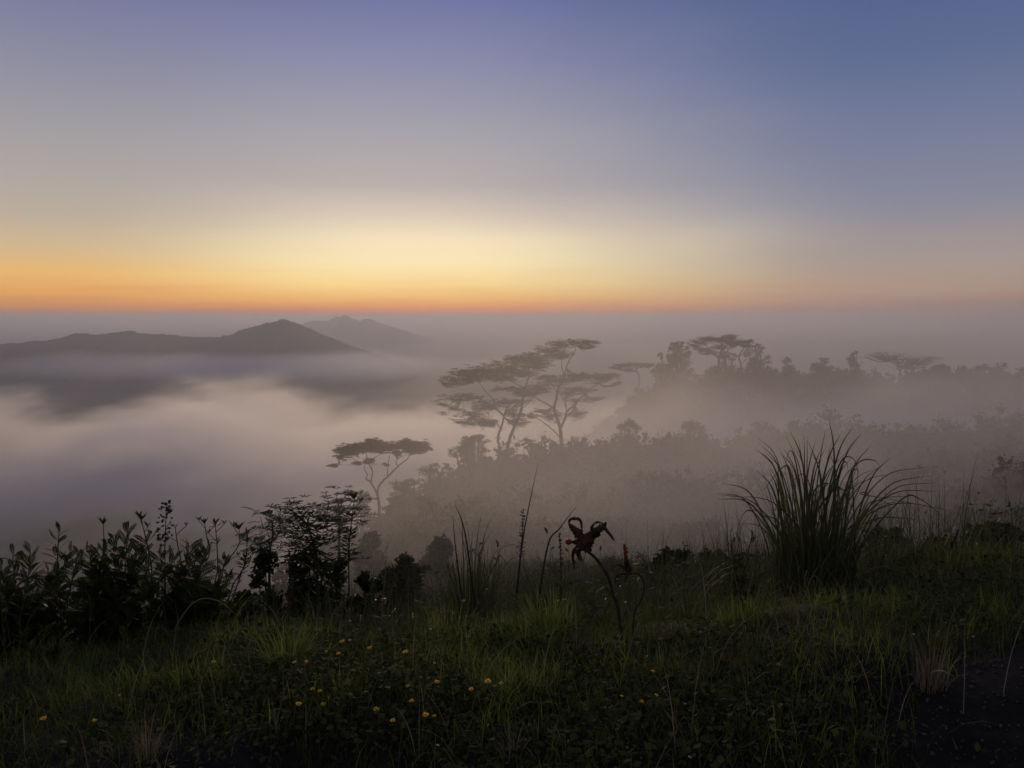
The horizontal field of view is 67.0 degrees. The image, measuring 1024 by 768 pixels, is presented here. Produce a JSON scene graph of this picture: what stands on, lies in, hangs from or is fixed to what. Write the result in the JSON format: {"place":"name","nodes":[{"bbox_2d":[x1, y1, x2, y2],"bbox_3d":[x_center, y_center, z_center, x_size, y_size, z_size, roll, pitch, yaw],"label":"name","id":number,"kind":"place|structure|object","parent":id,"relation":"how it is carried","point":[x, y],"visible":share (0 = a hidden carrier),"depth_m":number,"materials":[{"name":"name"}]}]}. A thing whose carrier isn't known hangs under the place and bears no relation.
{"place":"outdoors","nodes":[
{"label":"outdoors","id":0,"kind":"place"},
{"bbox_2d":[0,319,422,393],"bbox_3d":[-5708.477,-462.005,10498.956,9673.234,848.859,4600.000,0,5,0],"label":"hills","id":1,"kind":"structure","parent":0,"point":[282,356],"depth_m":9466.45,"materials":[{"name":"grey"}]},
{"bbox_2d":[301,314,437,344],"bbox_3d":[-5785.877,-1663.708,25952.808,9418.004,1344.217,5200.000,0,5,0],"label":"distant mountain","id":2,"kind":"structure","parent":0,"point":[344,328],"depth_m":25037.82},
{"bbox_2d":[0,322,1023,767],"bbox_3d":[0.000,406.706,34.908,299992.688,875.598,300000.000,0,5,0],"label":"ground","id":3,"kind":"structure","parent":0,"point":[74,466],"depth_m":3822.38,"materials":[{"name":"soil"}]},
{"bbox_2d":[39,716,46,740],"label":"yellow flower","id":4,"kind":"object","parent":3,"relation":"on","point":[43,718],"visible":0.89,"depth_m":3.07,"materials":[{"name":"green plant"}]},
{"bbox_2d":[0,521,86,659],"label":"leafy shrub","id":5,"kind":"object","parent":3,"relation":"on","point":[19,601],"visible":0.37,"depth_m":5.28,"materials":[{"name":"green plant"}]},
{"bbox_2d":[98,516,105,553],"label":"weed sprout","id":6,"kind":"object","parent":3,"relation":"on","point":[103,521],"visible":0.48,"depth_m":5.55,"materials":[{"name":"green plant"}]},
{"bbox_2d":[60,521,181,654],"bbox_3d":[-2.609,1.391,5.115,0.646,0.951,1.137,-5,7,-43],"label":"leafy shrub","id":7,"kind":"object","parent":3,"relation":"on","point":[116,593],"visible":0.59,"depth_m":5.00,"materials":[{"name":"green plant"}]},
{"bbox_2d":[134,511,153,599],"bbox_3d":[-2.545,1.424,5.377,0.110,1.167,0.334,-3,6,-27],"label":"weed sprout","id":8,"kind":"object","parent":3,"relation":"on","point":[140,516],"visible":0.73,"depth_m":5.38,"materials":[{"name":"green plant"}]},
{"bbox_2d":[125,705,175,764],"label":"grass clump","id":9,"kind":"object","parent":3,"relation":"on","point":[148,752],"visible":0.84,"depth_m":2.88,"materials":[{"name":"plant"}]},
{"bbox_2d":[156,500,173,595],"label":"seed stalk","id":10,"kind":"object","parent":3,"relation":"on","point":[162,520],"visible":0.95,"depth_m":5.20,"materials":[{"name":"plant"}]},
{"bbox_2d":[167,523,186,563],"bbox_3d":[-2.483,1.529,5.735,0.166,1.033,0.166,0,5,0],"label":"weed sprout","id":11,"kind":"object","parent":3,"relation":"on","point":[177,540],"visible":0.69,"depth_m":5.71,"materials":[{"name":"green plant"}]},
{"bbox_2d":[142,537,248,635],"bbox_3d":[-2.173,1.457,5.252,0.840,0.896,0.761,0,5,0],"label":"leafy shrub","id":12,"kind":"object","parent":3,"relation":"on","point":[183,581],"visible":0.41,"depth_m":5.07,"materials":[{"name":"green plant"}]},
{"bbox_2d":[196,517,215,575],"bbox_3d":[-2.217,1.485,5.692,0.208,1.103,0.341,-4,6,-38],"label":"weed sprout","id":13,"kind":"object","parent":3,"relation":"on","point":[204,520],"visible":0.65,"depth_m":5.66,"materials":[{"name":"green plant"}]},
{"bbox_2d":[173,598,238,631],"bbox_3d":[-1.942,1.486,4.845,0.480,0.301,0.002,0,5,0],"label":"grass blade","id":14,"kind":"object","parent":3,"relation":"on","point":[193,603],"visible":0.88,"depth_m":4.84,"materials":[{"name":"green plant"}]},
{"bbox_2d":[158,572,260,637],"bbox_3d":[-2.053,1.554,5.151,0.813,0.616,0.797,0,5,0],"label":"grass clump","id":15,"kind":"object","parent":3,"relation":"on","point":[229,623],"visible":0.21,"depth_m":5.11,"materials":[{"name":"green plant"}]},
{"bbox_2d":[206,517,227,582],"bbox_3d":[-2.223,1.548,5.870,0.144,1.064,0.157,1,5,14],"label":"weed sprout","id":16,"kind":"object","parent":3,"relation":"on","point":[216,539],"visible":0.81,"depth_m":5.82,"materials":[{"name":"green plant"}]},
{"bbox_2d":[210,567,235,586],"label":"weed sprout","id":17,"kind":"object","parent":3,"relation":"on","point":[229,574],"visible":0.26,"depth_m":6.00,"materials":[{"name":"green plant"}]},
{"bbox_2d":[223,521,250,568],"bbox_3d":[-2.071,1.544,5.798,0.455,1.088,0.160,3,6,31],"label":"weed sprout","id":18,"kind":"object","parent":3,"relation":"on","point":[238,526],"visible":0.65,"depth_m":5.73,"materials":[{"name":"green plant"}]},
{"bbox_2d":[223,546,256,617],"bbox_3d":[-2.172,1.734,6.107,0.369,0.934,0.193,0,5,0],"label":"weed sprout","id":19,"kind":"object","parent":3,"relation":"on","point":[238,576],"visible":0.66,"depth_m":6.07,"materials":[{"name":"green plant"}]},
{"bbox_2d":[225,534,256,605],"bbox_3d":[-2.123,1.653,6.047,0.345,1.023,0.174,2,5,23],"label":"weed sprout","id":20,"kind":"object","parent":3,"relation":"on","point":[246,539],"visible":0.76,"depth_m":6.01,"materials":[{"name":"green plant"}]},
{"bbox_2d":[222,589,266,626],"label":"slope shrub","id":21,"kind":"object","parent":3,"relation":"on","point":[245,593],"visible":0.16,"depth_m":8.22,"materials":[{"name":"green plant"}]},
{"bbox_2d":[230,506,301,583],"bbox_3d":[-3.475,2.846,11.153,1.024,2.422,1.793,-2,5,-18],"label":"young tree","id":22,"kind":"object","parent":3,"relation":"on","point":[273,529],"visible":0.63,"depth_m":11.22,"materials":[{"name":"green plant"}]},
{"bbox_2d":[248,540,295,625],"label":"slope shrub","id":23,"kind":"object","parent":3,"relation":"on","point":[263,561],"visible":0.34,"depth_m":9.72,"materials":[{"name":"green plant"}]},
{"bbox_2d":[237,608,336,673],"bbox_3d":[-1.107,1.525,3.885,0.623,0.733,0.535,4,7,42],"label":"grass clump","id":24,"kind":"object","parent":3,"relation":"on","point":[293,649],"visible":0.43,"depth_m":3.91,"materials":[{"name":"green plant"}]},
{"bbox_2d":[286,551,291,628],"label":"seed stalk","id":25,"kind":"object","parent":3,"relation":"on","point":[288,595],"visible":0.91,"depth_m":4.72,"materials":[{"name":"plant"}]},
{"bbox_2d":[251,497,369,628],"bbox_3d":[-2.409,2.269,9.193,1.429,2.125,1.764,-1,5,-14],"label":"young tree","id":26,"kind":"object","parent":3,"relation":"on","point":[313,543],"visible":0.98,"depth_m":9.03,"materials":[{"name":"green plant"}]},
{"bbox_2d":[284,549,349,628],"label":"slope shrub","id":27,"kind":"object","parent":3,"relation":"on","point":[339,581],"visible":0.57,"depth_m":10.72,"materials":[{"name":"green plant"}]},
{"bbox_2d":[300,485,377,592],"bbox_3d":[-4.604,4.230,20.496,2.029,3.515,2.986,-1,5,-16],"label":"young tree","id":28,"kind":"object","parent":3,"relation":"on","point":[338,511],"visible":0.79,"depth_m":20.27,"materials":[{"name":"green plant"}]},
{"bbox_2d":[337,491,362,635],"bbox_3d":[-1.806,2.141,8.701,0.299,1.898,0.257,-5,7,-43],"label":"weed sprout","id":29,"kind":"object","parent":3,"relation":"on","point":[352,495],"visible":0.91,"depth_m":8.65,"materials":[{"name":"green plant"}]},
{"bbox_2d":[352,490,371,534],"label":"forest tree","id":30,"kind":"object","parent":3,"relation":"on","point":[364,502],"visible":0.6,"depth_m":97.54,"materials":[{"name":"green plant"}]},
{"bbox_2d":[342,570,389,631],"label":"slope shrub","id":31,"kind":"object","parent":3,"relation":"on","point":[363,578],"visible":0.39,"depth_m":12.27,"materials":[{"name":"green plant"}]},
{"bbox_2d":[351,530,392,582],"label":"slope shrub","id":32,"kind":"object","parent":3,"relation":"on","point":[370,543],"visible":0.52,"depth_m":25.33,"materials":[{"name":"green plant"}]},
{"bbox_2d":[325,437,432,516],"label":"umbrella tree","id":33,"kind":"object","parent":3,"relation":"on","point":[407,445],"visible":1,"depth_m":100.72,"materials":[{"name":"green plant"}]},
{"bbox_2d":[381,495,410,522],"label":"forest tree","id":34,"kind":"object","parent":3,"relation":"on","point":[403,506],"visible":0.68,"depth_m":93.36,"materials":[{"name":"green plant"}]},
{"bbox_2d":[380,552,431,609],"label":"slope shrub","id":35,"kind":"object","parent":3,"relation":"on","point":[403,562],"visible":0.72,"depth_m":16.19,"materials":[{"name":"green plant"}]},
{"bbox_2d":[386,478,428,514],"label":"forest tree","id":36,"kind":"object","parent":3,"relation":"on","point":[404,488],"visible":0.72,"depth_m":119.41,"materials":[{"name":"green plant"}]},
{"bbox_2d":[418,533,455,587],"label":"slope shrub","id":37,"kind":"object","parent":3,"relation":"on","point":[442,543],"visible":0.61,"depth_m":22.27,"materials":[{"name":"green plant"}]},
{"bbox_2d":[416,463,465,494],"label":"forest tree","id":38,"kind":"object","parent":3,"relation":"on","point":[449,473],"visible":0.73,"depth_m":129.64,"materials":[{"name":"green plant"}]},
{"bbox_2d":[402,592,496,633],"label":"grass clump","id":39,"kind":"object","parent":3,"relation":"on","point":[435,615],"visible":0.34,"depth_m":5.25,"materials":[{"name":"green plant"}]},
{"bbox_2d":[453,520,465,623],"bbox_3d":[-0.421,1.614,6.361,0.125,1.116,0.004,0,5,0],"label":"long grass blade","id":40,"kind":"object","parent":3,"relation":"on","point":[458,567],"visible":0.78,"depth_m":6.35,"materials":[{"name":"green plant"}]},
{"bbox_2d":[454,504,477,624],"bbox_3d":[-0.355,1.521,6.152,0.212,1.180,0.004,0,5,0],"label":"long grass blade","id":41,"kind":"object","parent":3,"relation":"on","point":[469,563],"visible":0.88,"depth_m":6.14,"materials":[{"name":"green plant"}]},
{"bbox_2d":[414,505,522,626],"bbox_3d":[-0.255,1.642,6.634,1.176,1.294,1.250,1,5,14],"label":"grass clump","id":42,"kind":"object","parent":3,"relation":"on","point":[477,582],"visible":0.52,"depth_m":6.67,"materials":[{"name":"green plant"}]},
{"bbox_2d":[448,434,491,482],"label":"forest tree","id":43,"kind":"object","parent":3,"relation":"on","point":[466,448],"visible":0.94,"depth_m":142.17,"materials":[{"name":"green plant"}]},
{"bbox_2d":[431,393,536,457],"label":"umbrella tree","id":44,"kind":"object","parent":3,"relation":"on","point":[484,423],"visible":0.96,"depth_m":152.70,"materials":[{"name":"green plant"}]},
{"bbox_2d":[485,678,491,702],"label":"yellow flower","id":45,"kind":"object","parent":3,"relation":"on","point":[488,681],"visible":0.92,"depth_m":3.18,"materials":[{"name":"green plant"}]},
{"bbox_2d":[473,446,519,471],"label":"forest tree","id":46,"kind":"object","parent":3,"relation":"on","point":[497,464],"visible":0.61,"depth_m":139.01,"materials":[{"name":"green plant"}]},
{"bbox_2d":[437,350,556,458],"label":"umbrella tree","id":47,"kind":"object","parent":3,"relation":"on","point":[491,373],"visible":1,"depth_m":146.04,"materials":[{"name":"green plant"}]},
{"bbox_2d":[490,721,531,765],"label":"grass clump","id":48,"kind":"object","parent":3,"relation":"on","point":[501,746],"visible":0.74,"depth_m":2.81,"materials":[{"name":"green plant"}]},
{"bbox_2d":[0,537,1023,767],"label":"grass","id":49,"kind":"structure","parent":3,"relation":"on","point":[592,630],"depth_m":3.34,"materials":[{"name":"green plant"}]},
{"bbox_2d":[0,547,1023,767],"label":"creeping leaves","id":50,"kind":"object","parent":3,"relation":"on","point":[568,756],"visible":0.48,"depth_m":3.26,"materials":[{"name":"green plant"}]},
{"bbox_2d":[0,520,1023,767],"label":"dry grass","id":51,"kind":"structure","parent":3,"relation":"on","point":[546,654],"depth_m":3.61,"materials":[{"name":"plant"}]},
{"bbox_2d":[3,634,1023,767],"bbox_3d":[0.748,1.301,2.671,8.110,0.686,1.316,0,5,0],"label":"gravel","id":52,"kind":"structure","parent":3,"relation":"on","point":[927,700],"depth_m":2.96,"materials":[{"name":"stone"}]},
{"bbox_2d":[517,509,525,612],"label":"seed stalk","id":53,"kind":"object","parent":3,"relation":"on","point":[520,535],"visible":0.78,"depth_m":5.71,"materials":[{"name":"brown plant"}]},
{"bbox_2d":[513,465,537,618],"bbox_3d":[0.080,1.064,4.909,0.173,1.158,0.004,0,5,0],"label":"long grass blade","id":54,"kind":"object","parent":3,"relation":"on","point":[521,549],"visible":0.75,"depth_m":4.91,"materials":[{"name":"green plant"}]},
{"bbox_2d":[497,581,600,637],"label":"grass clump","id":55,"kind":"object","parent":3,"relation":"on","point":[555,614],"visible":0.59,"depth_m":4.59,"materials":[{"name":"green plant"}]},
{"bbox_2d":[538,507,575,606],"bbox_3d":[0.264,1.127,4.713,0.266,0.795,0.003,0,5,0],"label":"long grass blade","id":56,"kind":"object","parent":3,"relation":"on","point":[545,558],"visible":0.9,"depth_m":4.71,"materials":[{"name":"green plant"}]},
{"bbox_2d":[558,533,563,609],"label":"seed stalk","id":57,"kind":"object","parent":3,"relation":"on","point":[560,553],"visible":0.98,"depth_m":6.34,"materials":[{"name":"plant"}]},
{"bbox_2d":[520,338,624,444],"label":"umbrella tree","id":58,"kind":"object","parent":3,"relation":"on","point":[548,414],"visible":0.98,"depth_m":150.19,"materials":[{"name":"green plant"}]},
{"bbox_2d":[543,581,617,626],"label":"leafy weed","id":59,"kind":"object","parent":3,"relation":"on","point":[586,601],"visible":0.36,"depth_m":4.96,"materials":[{"name":"green plant"}]},
{"bbox_2d":[565,516,622,636],"bbox_3d":[0.459,1.083,4.301,0.330,0.706,0.082,0,5,0],"label":"wilted flower","id":60,"kind":"object","parent":3,"relation":"on","point":[584,542],"visible":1,"depth_m":4.28,"materials":[{"name":"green plant"}]},
{"bbox_2d":[588,440,616,467],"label":"forest tree","id":61,"kind":"object","parent":3,"relation":"on","point":[610,447],"visible":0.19,"depth_m":131.25,"materials":[{"name":"green plant"}]},
{"bbox_2d":[614,418,642,455],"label":"forest tree","id":62,"kind":"object","parent":3,"relation":"on","point":[626,439],"visible":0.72,"depth_m":135.09,"materials":[{"name":"green plant"}]},
{"bbox_2d":[612,544,644,633],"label":"wilted flower","id":63,"kind":"object","parent":3,"relation":"on","point":[627,568],"visible":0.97,"depth_m":4.30,"materials":[{"name":"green plant"}]},
{"bbox_2d":[237,362,1023,633],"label":"woodland","id":64,"kind":"object","parent":3,"relation":"on","point":[628,500],"visible":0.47,"depth_m":109.53,"materials":[{"name":"green plant"}]},
{"bbox_2d":[609,362,654,421],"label":"umbrella tree","id":65,"kind":"object","parent":3,"relation":"on","point":[629,365],"visible":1,"depth_m":280.56,"materials":[{"name":"green plant"}]},
{"bbox_2d":[650,352,679,396],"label":"ridge tree","id":66,"kind":"object","parent":3,"relation":"on","point":[660,368],"visible":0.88,"depth_m":303.74,"materials":[{"name":"green plant"}]},
{"bbox_2d":[638,546,694,583],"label":"slope shrub","id":67,"kind":"object","parent":3,"relation":"on","point":[666,549],"visible":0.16,"depth_m":14.23,"materials":[{"name":"green plant"}]},
{"bbox_2d":[665,341,695,383],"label":"ridge tree","id":68,"kind":"object","parent":3,"relation":"on","point":[676,357],"visible":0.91,"depth_m":300.27,"materials":[{"name":"green plant"}]},
{"bbox_2d":[678,418,715,452],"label":"forest tree","id":69,"kind":"object","parent":3,"relation":"on","point":[696,429],"visible":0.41,"depth_m":130.89,"materials":[{"name":"green plant"}]},
{"bbox_2d":[687,547,730,570],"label":"slope shrub","id":70,"kind":"object","parent":3,"relation":"on","point":[706,548],"visible":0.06,"depth_m":13.31,"materials":[{"name":"green plant"}]},
{"bbox_2d":[685,334,740,382],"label":"umbrella tree","id":71,"kind":"object","parent":3,"relation":"on","point":[718,340],"visible":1,"depth_m":299.09,"materials":[{"name":"green plant"}]},
{"bbox_2d":[706,350,742,386],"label":"ridge tree","id":72,"kind":"object","parent":3,"relation":"on","point":[730,369],"visible":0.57,"depth_m":299.37,"materials":[{"name":"green plant"}]},
{"bbox_2d":[718,527,768,608],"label":"leafy weed","id":73,"kind":"object","parent":3,"relation":"on","point":[735,567],"visible":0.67,"depth_m":5.31,"materials":[{"name":"green plant"}]},
{"bbox_2d":[733,339,754,367],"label":"umbrella tree","id":74,"kind":"object","parent":3,"relation":"on","point":[744,343],"visible":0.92,"depth_m":301.86,"materials":[{"name":"green plant"}]},
{"bbox_2d":[743,343,771,390],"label":"ridge tree","id":75,"kind":"object","parent":3,"relation":"on","point":[760,369],"visible":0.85,"depth_m":295.06,"materials":[{"name":"green plant"}]},
{"bbox_2d":[746,421,775,451],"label":"forest tree","id":76,"kind":"object","parent":3,"relation":"on","point":[766,427],"visible":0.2,"depth_m":150.40,"materials":[{"name":"green plant"}]},
{"bbox_2d":[778,356,801,389],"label":"ridge tree","id":77,"kind":"object","parent":3,"relation":"on","point":[788,367],"visible":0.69,"depth_m":303.99,"materials":[{"name":"green plant"}]},
{"bbox_2d":[783,458,838,476],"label":"forest tree","id":78,"kind":"object","parent":3,"relation":"on","point":[810,468],"visible":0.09,"depth_m":121.30,"materials":[{"name":"green plant"}]},
{"bbox_2d":[809,357,835,389],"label":"ridge tree","id":79,"kind":"object","parent":3,"relation":"on","point":[821,369],"visible":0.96,"depth_m":295.05,"materials":[{"name":"green plant"}]},
{"bbox_2d":[711,419,950,597],"bbox_3d":[2.154,0.867,5.511,1.565,1.310,1.618,3,6,35],"label":"grass clump","id":80,"kind":"object","parent":3,"relation":"on","point":[801,536],"visible":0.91,"depth_m":5.40,"materials":[{"name":"green plant"}]},
{"bbox_2d":[845,350,867,387],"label":"ridge tree","id":81,"kind":"object","parent":3,"relation":"on","point":[855,374],"visible":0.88,"depth_m":299.78,"materials":[{"name":"green plant"}]},
{"bbox_2d":[861,525,906,568],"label":"slope shrub","id":82,"kind":"object","parent":3,"relation":"on","point":[892,538],"visible":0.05,"depth_m":9.62,"materials":[{"name":"green plant"}]},
{"bbox_2d":[861,449,924,461],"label":"forest tree","id":83,"kind":"object","parent":3,"relation":"on","point":[897,450],"visible":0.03,"depth_m":126.92,"materials":[{"name":"green plant"}]},
{"bbox_2d":[857,517,945,575],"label":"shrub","id":84,"kind":"object","parent":3,"relation":"on","point":[889,554],"visible":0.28,"depth_m":6.01,"materials":[{"name":"green plant"}]},
{"bbox_2d":[862,351,947,385],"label":"umbrella tree","id":85,"kind":"object","parent":3,"relation":"on","point":[906,365],"visible":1,"depth_m":299.32,"materials":[{"name":"green plant"}]},
{"bbox_2d":[894,533,952,554],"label":"slope shrub","id":86,"kind":"object","parent":3,"relation":"on","point":[933,535],"visible":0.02,"depth_m":12.18,"materials":[{"name":"green plant"}]},
{"bbox_2d":[886,619,974,694],"bbox_3d":[1.604,1.182,2.982,0.461,0.515,0.359,-3,6,-28],"label":"grass clump","id":87,"kind":"object","parent":3,"relation":"on","point":[924,679],"visible":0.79,"depth_m":2.99,"materials":[{"name":"plant"}]},
{"bbox_2d":[926,363,973,386],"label":"ridge tree","id":88,"kind":"object","parent":3,"relation":"on","point":[941,369],"visible":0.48,"depth_m":303.59,"materials":[{"name":"green plant"}]},
{"bbox_2d":[949,529,959,549],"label":"seed stalk","id":89,"kind":"object","parent":3,"relation":"on","point":[954,539],"visible":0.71,"depth_m":5.51,"materials":[{"name":"green plant"}]},
{"bbox_2d":[962,363,997,391],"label":"ridge tree","id":90,"kind":"object","parent":3,"relation":"on","point":[990,378],"visible":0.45,"depth_m":294.83,"materials":[{"name":"green plant"}]},
{"bbox_2d":[959,519,1023,550],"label":"slope shrub","id":91,"kind":"object","parent":3,"relation":"on","point":[994,524],"visible":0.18,"depth_m":13.23,"materials":[{"name":"green plant"}]},
{"bbox_2d":[1002,526,1007,555],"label":"seed stalk","id":92,"kind":"object","parent":3,"relation":"on","point":[1005,529],"visible":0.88,"depth_m":5.71,"materials":[{"name":"plant"}]},
{"bbox_2d":[1000,367,1023,385],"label":"ridge tree","id":93,"kind":"object","parent":3,"relation":"on","point":[1013,379],"visible":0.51,"depth_m":299.64,"materials":[{"name":"green plant"}]},
{"bbox_2d":[0,0,1023,322],"label":"sky","id":94,"kind":"structure","parent":0,"point":[161,160],"materials":[{"name":"blue"}]},
{"bbox_2d":[0,456,1023,662],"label":"long grass","id":95,"kind":"structure","parent":0,"point":[688,590],"depth_m":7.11,"materials":[{"name":"green plant"}]}
]}

